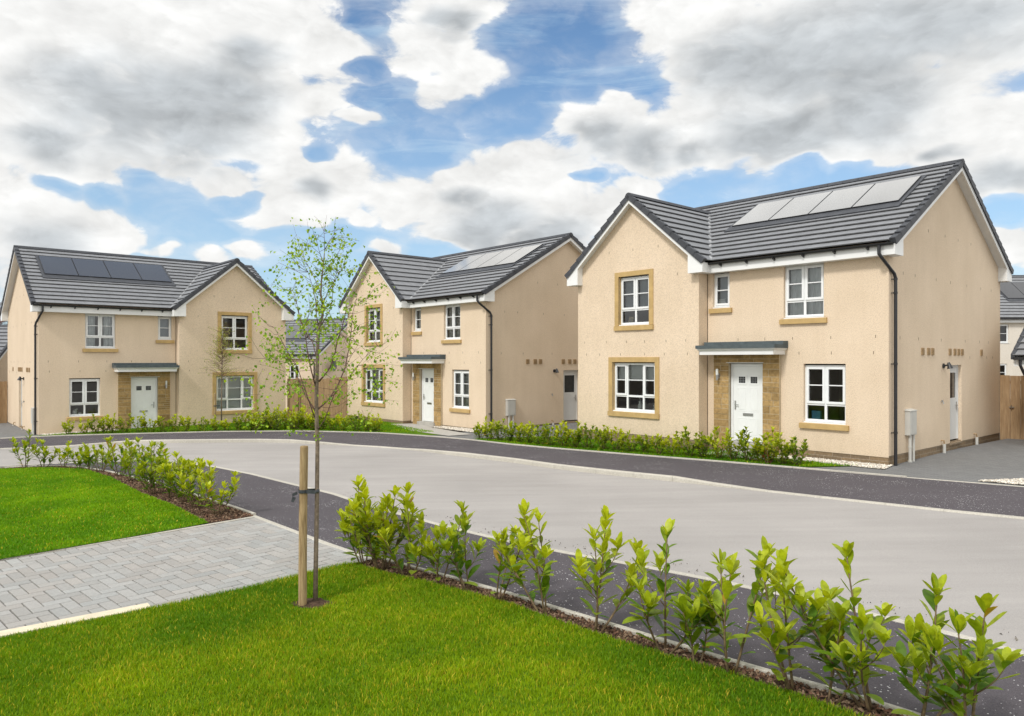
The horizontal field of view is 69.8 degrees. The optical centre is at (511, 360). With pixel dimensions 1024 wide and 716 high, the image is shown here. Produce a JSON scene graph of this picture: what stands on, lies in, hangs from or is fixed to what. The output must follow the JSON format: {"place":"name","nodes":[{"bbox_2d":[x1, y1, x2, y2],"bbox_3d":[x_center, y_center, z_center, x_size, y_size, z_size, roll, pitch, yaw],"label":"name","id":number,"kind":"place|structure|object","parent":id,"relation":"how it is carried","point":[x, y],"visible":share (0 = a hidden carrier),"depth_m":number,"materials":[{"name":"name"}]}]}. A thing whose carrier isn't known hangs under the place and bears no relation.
{"place":"outdoors","nodes":[
{"label":"outdoors","id":0,"kind":"place"},
{"bbox_2d":[0,422,37,437],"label":"house driveway","id":1,"kind":"structure","parent":0,"point":[7,429],"depth_m":28.98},
{"bbox_2d":[0,381,6,422],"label":"timber gate","id":2,"kind":"structure","parent":1,"relation":"on","point":[3,401],"depth_m":33.54,"materials":[{"name":"wood"}]},
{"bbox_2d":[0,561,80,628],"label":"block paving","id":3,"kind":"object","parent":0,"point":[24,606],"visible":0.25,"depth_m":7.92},
{"bbox_2d":[0,603,149,636],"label":"driveway kerb","id":4,"kind":"structure","parent":3,"relation":"on","point":[4,633],"depth_m":7.26,"materials":[{"name":"concrete"}]},
{"bbox_2d":[0,516,254,560],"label":"path edging","id":5,"kind":"object","parent":3,"relation":"on","point":[128,538],"visible":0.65,"depth_m":10.81,"materials":[{"name":"concrete"}]},
{"bbox_2d":[0,466,207,558],"bbox_3d":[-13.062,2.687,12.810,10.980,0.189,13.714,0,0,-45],"label":"lawn","id":6,"kind":"structure","parent":0,"point":[71,532],"depth_m":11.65,"materials":[{"name":"green plant"}]},
{"bbox_2d":[2,466,252,523],"bbox_3d":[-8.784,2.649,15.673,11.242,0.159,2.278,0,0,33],"label":"bark mulch","id":7,"kind":"object","parent":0,"point":[138,484],"visible":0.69,"depth_m":13.47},
{"bbox_2d":[8,429,40,467],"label":"laurel shrub","id":8,"kind":"object","parent":7,"relation":"on","point":[25,444],"visible":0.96,"depth_m":18.39,"materials":[{"name":"green plant"}]},
{"bbox_2d":[31,439,60,467],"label":"laurel shrub","id":9,"kind":"object","parent":7,"relation":"on","point":[45,451],"visible":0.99,"depth_m":18.36,"materials":[{"name":"green plant"}]},
{"bbox_2d":[57,440,74,466],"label":"laurel shrub","id":10,"kind":"object","parent":7,"relation":"on","point":[67,449],"visible":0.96,"depth_m":18.45,"materials":[{"name":"green plant"}]},
{"bbox_2d":[82,437,117,470],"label":"laurel shrub","id":11,"kind":"object","parent":7,"relation":"on","point":[94,450],"visible":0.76,"depth_m":17.54,"materials":[{"name":"green plant"}]},
{"bbox_2d":[98,436,134,475],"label":"laurel shrub","id":12,"kind":"object","parent":7,"relation":"on","point":[113,450],"visible":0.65,"depth_m":16.82,"materials":[{"name":"green plant"}]},
{"bbox_2d":[118,439,150,480],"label":"laurel shrub","id":13,"kind":"object","parent":7,"relation":"on","point":[126,461],"visible":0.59,"depth_m":16.12,"materials":[{"name":"green plant"}]},
{"bbox_2d":[131,437,165,486],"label":"laurel shrub","id":14,"kind":"object","parent":7,"relation":"on","point":[138,455],"visible":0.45,"depth_m":15.19,"materials":[{"name":"green plant"}]},
{"bbox_2d":[132,441,182,494],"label":"laurel shrub","id":15,"kind":"object","parent":7,"relation":"on","point":[142,472],"visible":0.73,"depth_m":14.42,"materials":[{"name":"green plant"}]},
{"bbox_2d":[154,452,195,498],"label":"laurel shrub","id":16,"kind":"object","parent":7,"relation":"on","point":[159,469],"visible":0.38,"depth_m":13.94,"materials":[{"name":"green plant"}]},
{"bbox_2d":[155,451,201,503],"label":"laurel shrub","id":17,"kind":"object","parent":7,"relation":"on","point":[170,476],"visible":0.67,"depth_m":13.37,"materials":[{"name":"green plant"}]},
{"bbox_2d":[173,457,218,507],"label":"laurel shrub","id":18,"kind":"object","parent":7,"relation":"on","point":[188,484],"visible":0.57,"depth_m":12.98,"materials":[{"name":"green plant"}]},
{"bbox_2d":[191,460,240,515],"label":"laurel shrub","id":19,"kind":"object","parent":7,"relation":"on","point":[207,479],"visible":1,"depth_m":12.38,"materials":[{"name":"green plant"}]},
{"bbox_2d":[0,517,368,630],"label":"driveway","id":20,"kind":"structure","parent":0,"point":[161,568],"depth_m":9.20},
{"bbox_2d":[38,418,438,435],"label":"lawn","id":21,"kind":"structure","parent":0,"point":[417,433],"depth_m":27.42,"materials":[{"name":"green plant"}]},
{"bbox_2d":[201,324,241,420],"bbox_3d":[-11.901,0.590,30.198,1.684,4.349,1.709,0,0,0],"label":"young tree","id":22,"kind":"object","parent":21,"relation":"on","point":[222,348],"visible":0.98,"depth_m":30.07,"materials":[{"name":"green plant"}]},
{"bbox_2d":[287,377,346,418],"bbox_3d":[-8.848,1.772,33.578,2.816,2.064,0.195,0,0,-6],"label":"board fence","id":23,"kind":"object","parent":21,"relation":"on","point":[291,401],"visible":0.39,"depth_m":33.60,"materials":[{"name":"brown wood"}]},
{"bbox_2d":[394,423,467,435],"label":"garden path","id":24,"kind":"structure","parent":0,"point":[436,430],"depth_m":27.34,"materials":[{"name":"concrete"}]},
{"bbox_2d":[0,561,872,715],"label":"lawn","id":25,"kind":"structure","parent":0,"point":[467,692],"depth_m":5.93,"materials":[{"name":"green plant"}]},
{"bbox_2d":[291,598,332,608],"bbox_3d":[-2.089,2.540,7.720,0.461,0.024,0.344,0,0,28],"label":"tree pit","id":26,"kind":"object","parent":25,"relation":"on","point":[320,602],"visible":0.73,"depth_m":7.68,"materials":[{"name":"soil"}]},
{"bbox_2d":[291,445,319,605],"bbox_3d":[-2.159,1.775,7.677,0.287,1.768,0.144,0,0,-14],"label":"tree stake","id":27,"kind":"object","parent":26,"relation":"on","point":[303,491],"visible":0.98,"depth_m":7.62,"materials":[{"name":"wood"}]},
{"bbox_2d":[224,216,402,600],"bbox_3d":[-2.076,0.523,7.728,1.610,4.171,1.480,0,0,35],"label":"birch tree","id":28,"kind":"object","parent":25,"relation":"on","point":[320,324],"visible":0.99,"depth_m":7.72,"materials":[{"name":"green plant"}]},
{"bbox_2d":[430,423,577,438],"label":"house driveway","id":29,"kind":"structure","parent":0,"point":[572,426],"depth_m":25.84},
{"bbox_2d":[0,442,1023,650],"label":"road","id":30,"kind":"structure","parent":0,"point":[901,554],"depth_m":11.99,"materials":[{"name":"grey asphalt"}]},
{"bbox_2d":[0,462,1023,715],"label":"footway","id":31,"kind":"structure","parent":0,"point":[270,500],"depth_m":7.87,"materials":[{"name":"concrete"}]},
{"bbox_2d":[0,465,255,514],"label":"path edging","id":32,"kind":"object","parent":31,"relation":"on","point":[239,508],"visible":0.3,"depth_m":16.59,"materials":[{"name":"concrete"}]},
{"bbox_2d":[253,515,371,558],"bbox_3d":[-3.081,2.634,10.921,0.141,0.124,3.796,0,0,-42],"label":"path edging","id":33,"kind":"object","parent":31,"relation":"on","point":[308,536],"visible":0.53,"depth_m":10.79,"materials":[{"name":"concrete"}]},
{"bbox_2d":[379,557,927,715],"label":"path edging","id":34,"kind":"object","parent":31,"relation":"on","point":[813,684],"visible":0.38,"depth_m":6.53,"materials":[{"name":"concrete"}]},
{"bbox_2d":[0,431,1023,516],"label":"footway","id":35,"kind":"structure","parent":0,"point":[985,498],"depth_m":16.60,"materials":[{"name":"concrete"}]},
{"bbox_2d":[0,430,906,477],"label":"path edging","id":36,"kind":"object","parent":35,"relation":"on","point":[518,445],"visible":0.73,"depth_m":21.17,"materials":[{"name":"concrete"}]},
{"bbox_2d":[0,0,1023,323],"label":"sky","id":37,"kind":"structure","parent":0,"point":[196,130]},
{"bbox_2d":[108,415,999,540],"bbox_3d":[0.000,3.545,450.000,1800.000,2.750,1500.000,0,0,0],"label":"ground","id":38,"kind":"structure","parent":0,"point":[347,416],"depth_m":12.52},
{"bbox_2d":[0,324,7,421],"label":"house","id":39,"kind":"structure","parent":38,"relation":"on","point":[3,352],"depth_m":35.51,"materials":[{"name":"paint"}]},
{"bbox_2d":[0,245,295,434],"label":"detached house","id":40,"kind":"structure","parent":38,"relation":"on","point":[100,335],"depth_m":30.37,"materials":[{"name":"paint"}]},
{"bbox_2d":[67,379,102,420],"bbox_3d":[-16.540,1.508,28.414,1.238,1.581,0.230,0,0,-41],"label":"window","id":41,"kind":"structure","parent":40,"relation":"in","point":[84,402],"depth_m":28.43,"materials":[{"name":"white plastic"}]},
{"bbox_2d":[83,314,117,351],"bbox_3d":[-16.169,-1.078,28.800,1.235,1.498,0.325,0,0,-41],"label":"window","id":42,"kind":"structure","parent":40,"relation":"in","point":[108,336],"depth_m":28.81,"materials":[{"name":"white plastic"}]},
{"bbox_2d":[132,379,154,428],"bbox_3d":[-14.956,1.772,29.802,0.876,2.013,0.116,0,0,-41],"label":"front door","id":43,"kind":"structure","parent":40,"relation":"in","point":[143,390],"depth_m":29.81,"materials":[{"name":"white paint"}]},
{"bbox_2d":[156,317,174,342],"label":"window","id":44,"kind":"structure","parent":40,"relation":"in","point":[164,323],"depth_m":30.43,"materials":[{"name":"white plastic"}]},
{"bbox_2d":[217,311,251,352],"bbox_3d":[-12.029,-1.200,31.805,1.486,1.780,0.228,0,0,-41],"label":"window","id":45,"kind":"structure","parent":40,"relation":"in","point":[248,320],"depth_m":31.86,"materials":[{"name":"white plastic"}]},
{"bbox_2d":[212,372,257,414],"bbox_3d":[-12.038,1.403,31.846,1.950,1.805,0.300,0,0,-41],"label":"window","id":46,"kind":"structure","parent":40,"relation":"in","point":[232,399],"depth_m":31.92,"materials":[{"name":"white plastic"}]},
{"bbox_2d":[286,318,346,415],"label":"background house","id":47,"kind":"structure","parent":38,"relation":"on","point":[327,348],"depth_m":53.67,"materials":[{"name":"paint"}]},
{"bbox_2d":[338,232,585,431],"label":"detached house","id":48,"kind":"structure","parent":38,"relation":"on","point":[491,333],"depth_m":29.10,"materials":[{"name":"paint"}]},
{"bbox_2d":[361,364,384,406],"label":"window","id":49,"kind":"structure","parent":48,"relation":"in","point":[378,403],"depth_m":32.12,"materials":[{"name":"white plastic"}]},
{"bbox_2d":[364,304,382,345],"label":"window","id":50,"kind":"structure","parent":48,"relation":"in","point":[380,310],"depth_m":31.95,"materials":[{"name":"white plastic"}]},
{"bbox_2d":[423,371,433,421],"bbox_3d":[-3.316,1.439,29.491,0.116,2.013,0.876,0,0,-41],"label":"front door","id":51,"kind":"structure","parent":48,"relation":"in","point":[428,376],"depth_m":29.55,"materials":[{"name":"white paint"}]},
{"bbox_2d":[441,304,461,343],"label":"window","id":52,"kind":"structure","parent":48,"relation":"in","point":[452,338],"depth_m":28.36,"materials":[{"name":"white plastic"}]},
{"bbox_2d":[449,370,469,412],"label":"window","id":53,"kind":"structure","parent":48,"relation":"in","point":[464,408],"depth_m":27.99,"materials":[{"name":"white plastic"}]},
{"bbox_2d":[563,370,576,420],"bbox_3d":[2.335,1.405,29.763,0.900,2.030,0.091,0,0,-41],"label":"side door","id":54,"kind":"structure","parent":48,"relation":"in","point":[569,376],"depth_m":29.79,"materials":[{"name":"grey paint"}]},
{"bbox_2d":[0,439,1023,519],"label":"kerb","id":55,"kind":"structure","parent":38,"relation":"on","point":[595,470],"depth_m":17.64,"materials":[{"name":"concrete"}]},
{"bbox_2d":[6,461,1023,655],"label":"kerb","id":56,"kind":"structure","parent":38,"relation":"on","point":[953,634],"depth_m":9.45,"materials":[{"name":"concrete"}]},
{"bbox_2d":[564,159,1013,466],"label":"detached house","id":57,"kind":"structure","parent":38,"relation":"on","point":[862,314],"depth_m":19.97,"materials":[{"name":"paint"}]},
{"bbox_2d":[607,357,659,418],"bbox_3d":[3.719,0.802,22.131,0.300,1.805,1.950,0,0,-42],"label":"window","id":58,"kind":"structure","parent":57,"relation":"in","point":[628,372],"depth_m":22.28,"materials":[{"name":"white plastic"}]},
{"bbox_2d":[614,269,653,330],"bbox_3d":[3.731,-1.801,22.120,0.300,1.780,1.486,0,0,-42],"label":"window","id":59,"kind":"structure","parent":57,"relation":"in","point":[638,294],"depth_m":22.15,"materials":[{"name":"white plastic"}]},
{"bbox_2d":[709,273,731,313],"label":"window","id":60,"kind":"structure","parent":57,"relation":"in","point":[724,279],"depth_m":20.41,"materials":[{"name":"white plastic"}]},
{"bbox_2d":[734,366,762,441],"bbox_3d":[6.347,1.170,19.728,0.116,2.013,0.876,0,0,-42],"label":"front door","id":61,"kind":"structure","parent":57,"relation":"in","point":[748,389],"depth_m":19.73,"materials":[{"name":"white paint"}]},
{"bbox_2d":[779,263,826,324],"bbox_3d":[7.418,-1.679,18.581,0.323,1.498,1.235,0,0,-42],"label":"window","id":62,"kind":"structure","parent":57,"relation":"in","point":[804,284],"depth_m":18.61,"materials":[{"name":"white plastic"}]},
{"bbox_2d":[799,365,848,430],"bbox_3d":[7.738,0.907,18.149,0.230,1.581,1.238,0,0,-42],"label":"window","id":63,"kind":"structure","parent":57,"relation":"in","point":[827,424],"depth_m":18.18,"materials":[{"name":"white plastic"}]},
{"bbox_2d":[950,365,957,439],"bbox_3d":[11.998,1.137,20.013,0.900,2.030,0.091,0,0,-42],"label":"side door","id":64,"kind":"structure","parent":57,"relation":"in","point":[954,371],"depth_m":20.15,"materials":[{"name":"grey paint"}]},
{"bbox_2d":[1000,275,1023,375],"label":"background house","id":65,"kind":"structure","parent":38,"relation":"on","point":[1011,310],"depth_m":45.06,"materials":[{"name":"paint"}]},
{"bbox_2d":[1011,328,1023,375],"bbox_3d":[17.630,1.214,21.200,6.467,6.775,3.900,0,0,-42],"label":"garage","id":66,"kind":"structure","parent":38,"relation":"on","point":[1017,355],"depth_m":20.55,"materials":[{"name":"paint"}]},
{"bbox_2d":[362,558,907,715],"bbox_3d":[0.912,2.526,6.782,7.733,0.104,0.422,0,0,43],"label":"bark mulch","id":67,"kind":"object","parent":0,"point":[590,626],"visible":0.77,"depth_m":6.58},
{"bbox_2d":[334,493,395,565],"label":"laurel shrub","id":68,"kind":"object","parent":67,"relation":"on","point":[345,524],"visible":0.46,"depth_m":9.18,"materials":[{"name":"green plant"}]},
{"bbox_2d":[345,474,416,570],"bbox_3d":[-1.561,1.993,8.864,0.867,1.224,0.782,0,0,0],"label":"laurel shrub","id":69,"kind":"object","parent":67,"relation":"on","point":[363,522],"visible":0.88,"depth_m":8.86,"materials":[{"name":"green plant"}]},
{"bbox_2d":[369,492,435,576],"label":"laurel shrub","id":70,"kind":"object","parent":67,"relation":"on","point":[384,535],"visible":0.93,"depth_m":8.68,"materials":[{"name":"green plant"}]},
{"bbox_2d":[419,500,474,582],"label":"laurel shrub","id":71,"kind":"object","parent":67,"relation":"on","point":[431,548],"visible":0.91,"depth_m":8.46,"materials":[{"name":"green plant"}]},
{"bbox_2d":[435,518,485,589],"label":"laurel shrub","id":72,"kind":"object","parent":67,"relation":"on","point":[458,561],"visible":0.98,"depth_m":8.13,"materials":[{"name":"green plant"}]},
{"bbox_2d":[487,511,533,599],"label":"laurel shrub","id":73,"kind":"object","parent":67,"relation":"on","point":[505,549],"visible":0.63,"depth_m":7.64,"materials":[{"name":"green plant"}]},
{"bbox_2d":[488,498,556,615],"bbox_3d":[0.082,1.971,7.329,0.702,1.222,0.759,0,0,0],"label":"laurel shrub","id":74,"kind":"object","parent":67,"relation":"on","point":[546,574],"visible":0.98,"depth_m":7.32,"materials":[{"name":"green plant"}]},
{"bbox_2d":[568,505,651,631],"bbox_3d":[0.906,1.989,6.945,0.800,1.175,0.802,0,0,0],"label":"laurel shrub","id":75,"kind":"object","parent":67,"relation":"on","point":[581,563],"visible":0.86,"depth_m":6.92,"materials":[{"name":"green plant"}]},
{"bbox_2d":[622,518,716,654],"bbox_3d":[1.384,1.985,6.340,0.811,1.172,0.690,0,0,14],"label":"laurel shrub","id":76,"kind":"object","parent":67,"relation":"on","point":[651,600],"visible":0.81,"depth_m":6.36,"materials":[{"name":"green plant"}]},
{"bbox_2d":[665,577,722,661],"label":"laurel shrub","id":77,"kind":"object","parent":67,"relation":"on","point":[695,613],"visible":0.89,"depth_m":6.04,"materials":[{"name":"green plant"}]},
{"bbox_2d":[686,535,779,674],"bbox_3d":[1.759,1.992,5.987,0.729,1.138,0.716,0,0,39],"label":"laurel shrub","id":78,"kind":"object","parent":67,"relation":"on","point":[718,598],"visible":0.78,"depth_m":5.90,"materials":[{"name":"green plant"}]},
{"bbox_2d":[747,549,829,690],"bbox_3d":[2.108,2.003,5.655,0.582,1.112,0.898,0,0,18],"label":"laurel shrub","id":79,"kind":"object","parent":67,"relation":"on","point":[779,635],"visible":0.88,"depth_m":5.46,"materials":[{"name":"green plant"}]},
{"bbox_2d":[769,540,900,712],"bbox_3d":[2.364,1.947,5.299,0.784,1.216,0.884,0,0,-41],"label":"laurel shrub","id":80,"kind":"object","parent":67,"relation":"on","point":[863,621],"visible":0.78,"depth_m":5.30,"materials":[{"name":"green plant"}]},
{"bbox_2d":[808,597,882,704],"bbox_3d":[2.437,2.152,5.368,0.491,0.807,0.671,0,0,16],"label":"laurel shrub","id":81,"kind":"object","parent":67,"relation":"on","point":[838,611],"visible":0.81,"depth_m":5.32,"materials":[{"name":"green plant"}]},
{"bbox_2d":[883,572,1005,715],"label":"laurel shrub","id":82,"kind":"object","parent":67,"relation":"on","point":[916,658],"visible":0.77,"depth_m":5.00,"materials":[{"name":"green plant"}]},
{"bbox_2d":[914,593,1023,715],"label":"laurel shrub","id":83,"kind":"object","parent":67,"relation":"on","point":[974,673],"visible":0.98,"depth_m":4.68,"materials":[{"name":"green plant"}]},
{"bbox_2d":[475,436,849,466],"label":"lawn","id":84,"kind":"structure","parent":0,"point":[680,454],"depth_m":19.29,"materials":[{"name":"green plant"}]},
{"bbox_2d":[518,421,535,442],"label":"laurel shrub","id":85,"kind":"object","parent":84,"relation":"on","point":[528,432],"visible":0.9,"depth_m":22.43,"materials":[{"name":"green plant"}]},
{"bbox_2d":[540,422,559,445],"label":"laurel shrub","id":86,"kind":"object","parent":84,"relation":"on","point":[546,430],"visible":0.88,"depth_m":21.67,"materials":[{"name":"green plant"}]},
{"bbox_2d":[553,420,571,445],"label":"laurel shrub","id":87,"kind":"object","parent":84,"relation":"on","point":[562,438],"visible":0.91,"depth_m":21.46,"materials":[{"name":"green plant"}]},
{"bbox_2d":[562,421,583,446],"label":"laurel shrub","id":88,"kind":"object","parent":84,"relation":"on","point":[572,436],"visible":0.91,"depth_m":21.14,"materials":[{"name":"green plant"}]},
{"bbox_2d":[576,423,599,448],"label":"laurel shrub","id":89,"kind":"object","parent":84,"relation":"on","point":[585,435],"visible":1,"depth_m":20.95,"materials":[{"name":"green plant"}]},
{"bbox_2d":[591,425,610,449],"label":"laurel shrub","id":90,"kind":"object","parent":84,"relation":"on","point":[602,436],"visible":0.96,"depth_m":20.55,"materials":[{"name":"green plant"}]},
{"bbox_2d":[605,426,627,449],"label":"laurel shrub","id":91,"kind":"object","parent":84,"relation":"on","point":[620,431],"visible":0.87,"depth_m":20.36,"materials":[{"name":"green plant"}]},
{"bbox_2d":[618,430,640,451],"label":"laurel shrub","id":92,"kind":"object","parent":84,"relation":"on","point":[634,444],"visible":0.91,"depth_m":19.98,"materials":[{"name":"green plant"}]},
{"bbox_2d":[661,434,684,454],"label":"laurel shrub","id":93,"kind":"object","parent":84,"relation":"on","point":[674,444],"visible":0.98,"depth_m":19.23,"materials":[{"name":"green plant"}]},
{"bbox_2d":[674,426,699,456],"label":"laurel shrub","id":94,"kind":"object","parent":84,"relation":"on","point":[687,443],"visible":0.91,"depth_m":18.98,"materials":[{"name":"green plant"}]},
{"bbox_2d":[693,431,713,456],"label":"laurel shrub","id":95,"kind":"object","parent":84,"relation":"on","point":[698,445],"visible":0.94,"depth_m":18.66,"materials":[{"name":"green plant"}]},
{"bbox_2d":[706,426,731,458],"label":"laurel shrub","id":96,"kind":"object","parent":84,"relation":"on","point":[717,449],"visible":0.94,"depth_m":18.53,"materials":[{"name":"green plant"}]},
{"bbox_2d":[723,428,747,459],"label":"laurel shrub","id":97,"kind":"object","parent":84,"relation":"on","point":[729,450],"visible":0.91,"depth_m":18.25,"materials":[{"name":"green plant"}]},
{"bbox_2d":[735,426,761,460],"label":"laurel shrub","id":98,"kind":"object","parent":84,"relation":"on","point":[748,436],"visible":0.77,"depth_m":18.11,"materials":[{"name":"green plant"}]},
{"bbox_2d":[745,433,767,460],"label":"laurel shrub","id":99,"kind":"object","parent":84,"relation":"on","point":[756,454],"visible":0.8,"depth_m":17.74,"materials":[{"name":"green plant"}]},
{"bbox_2d":[750,426,782,463],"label":"laurel shrub","id":100,"kind":"object","parent":84,"relation":"on","point":[764,446],"visible":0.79,"depth_m":17.55,"materials":[{"name":"green plant"}]},
{"bbox_2d":[766,432,798,464],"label":"laurel shrub","id":101,"kind":"object","parent":84,"relation":"on","point":[786,445],"visible":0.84,"depth_m":17.32,"materials":[{"name":"green plant"}]},
{"bbox_2d":[781,436,809,465],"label":"laurel shrub","id":102,"kind":"object","parent":84,"relation":"on","point":[793,447],"visible":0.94,"depth_m":17.23,"materials":[{"name":"green plant"}]},
{"bbox_2d":[775,455,891,468],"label":"gravel","id":103,"kind":"structure","parent":0,"point":[863,464],"depth_m":17.40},
{"bbox_2d":[811,439,1023,485],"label":"house driveway","id":104,"kind":"structure","parent":0,"point":[1000,459],"depth_m":16.94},
{"bbox_2d":[1000,375,1023,439],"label":"timber gate","id":105,"kind":"structure","parent":104,"relation":"on","point":[1011,407],"depth_m":22.20,"materials":[{"name":"wood"}]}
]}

